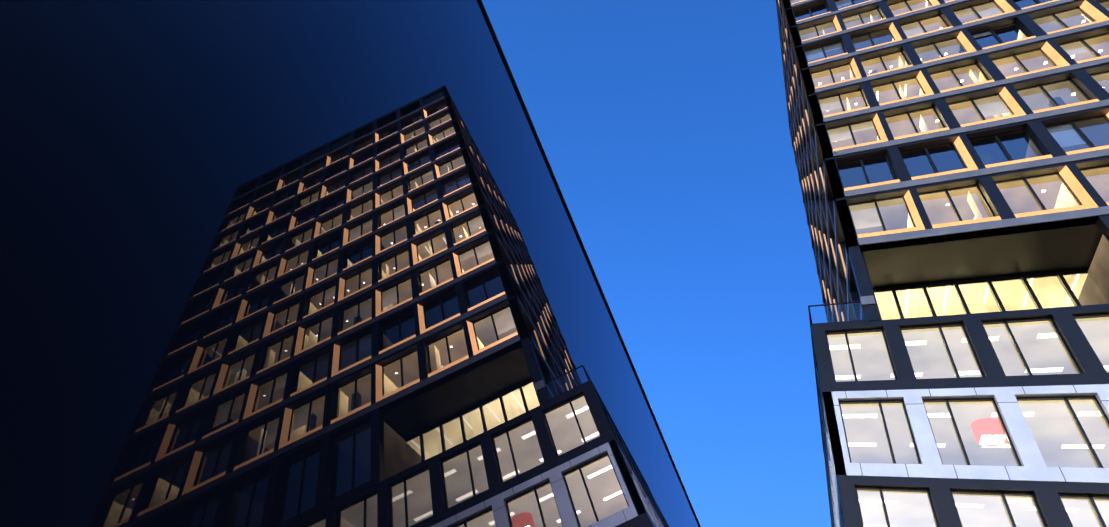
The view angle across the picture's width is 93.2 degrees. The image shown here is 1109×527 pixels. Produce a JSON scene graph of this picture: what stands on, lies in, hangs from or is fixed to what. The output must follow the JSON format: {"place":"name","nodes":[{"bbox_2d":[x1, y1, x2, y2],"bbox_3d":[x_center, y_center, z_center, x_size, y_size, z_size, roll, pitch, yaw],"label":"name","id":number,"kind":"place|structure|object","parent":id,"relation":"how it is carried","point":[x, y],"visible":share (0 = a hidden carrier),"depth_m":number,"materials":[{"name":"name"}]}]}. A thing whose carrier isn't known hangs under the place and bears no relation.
{"place":"outdoors","nodes":[
{"label":"outdoors","id":0,"kind":"place"},
{"bbox_2d":[482,0,830,526],"label":"sky","id":1,"kind":"structure","parent":0,"point":[661,126],"materials":[{"name":"blue"}]},
{"bbox_3d":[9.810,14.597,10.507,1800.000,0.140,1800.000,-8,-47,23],"label":"ground","id":2,"kind":"structure","parent":0,"visible":0},
{"bbox_2d":[0,0,700,526],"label":"glass screen","id":3,"kind":"object","parent":2,"relation":"on","point":[294,262],"depth_m":0.36,"materials":[{"name":"glass"}]},
{"bbox_2d":[811,304,1108,526],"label":"building facade","id":4,"kind":"structure","parent":2,"relation":"on","point":[1039,482],"depth_m":18.16,"materials":[{"name":"grey metal"}]},
{"bbox_2d":[808,301,866,452],"bbox_3d":[14.800,6.948,27.124,2.105,1.100,14.005,-8,-47,23],"label":"terrace balustrade","id":5,"kind":"object","parent":4,"relation":"on","point":[820,323],"visible":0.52,"depth_m":22.92,"materials":[{"name":"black glass"}]},
{"bbox_2d":[776,0,1108,321],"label":"tower frame","id":6,"kind":"object","parent":4,"relation":"on","point":[1009,245],"visible":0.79,"depth_m":27.43,"materials":[{"name":"black metal"}]},
{"bbox_2d":[778,0,1108,321],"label":"window reveals","id":7,"kind":"object","parent":6,"relation":"on","point":[1065,172],"visible":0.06,"depth_m":28.13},
{"bbox_2d":[790,0,1108,319],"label":"window glass","id":8,"kind":"object","parent":6,"relation":"attached to","point":[963,16],"depth_m":29.32,"materials":[{"name":"clear glass"}]},
{"bbox_2d":[806,15,1108,319],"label":"tower rooms","id":9,"kind":"object","parent":6,"relation":"in","point":[1098,271],"depth_m":27.03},
{"bbox_2d":[827,317,1108,526],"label":"podium rooms","id":10,"kind":"object","parent":4,"relation":"in","point":[1054,462],"depth_m":20.24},
{"bbox_2d":[827,317,1108,526],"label":"window glass","id":11,"kind":"object","parent":4,"relation":"on","point":[968,419],"visible":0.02,"depth_m":18.32,"materials":[{"name":"clear glass"}]},
{"bbox_2d":[829,333,1108,526],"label":"ceiling lights","id":12,"kind":"object","parent":4,"relation":"on","point":[943,414],"depth_m":20.51}
]}

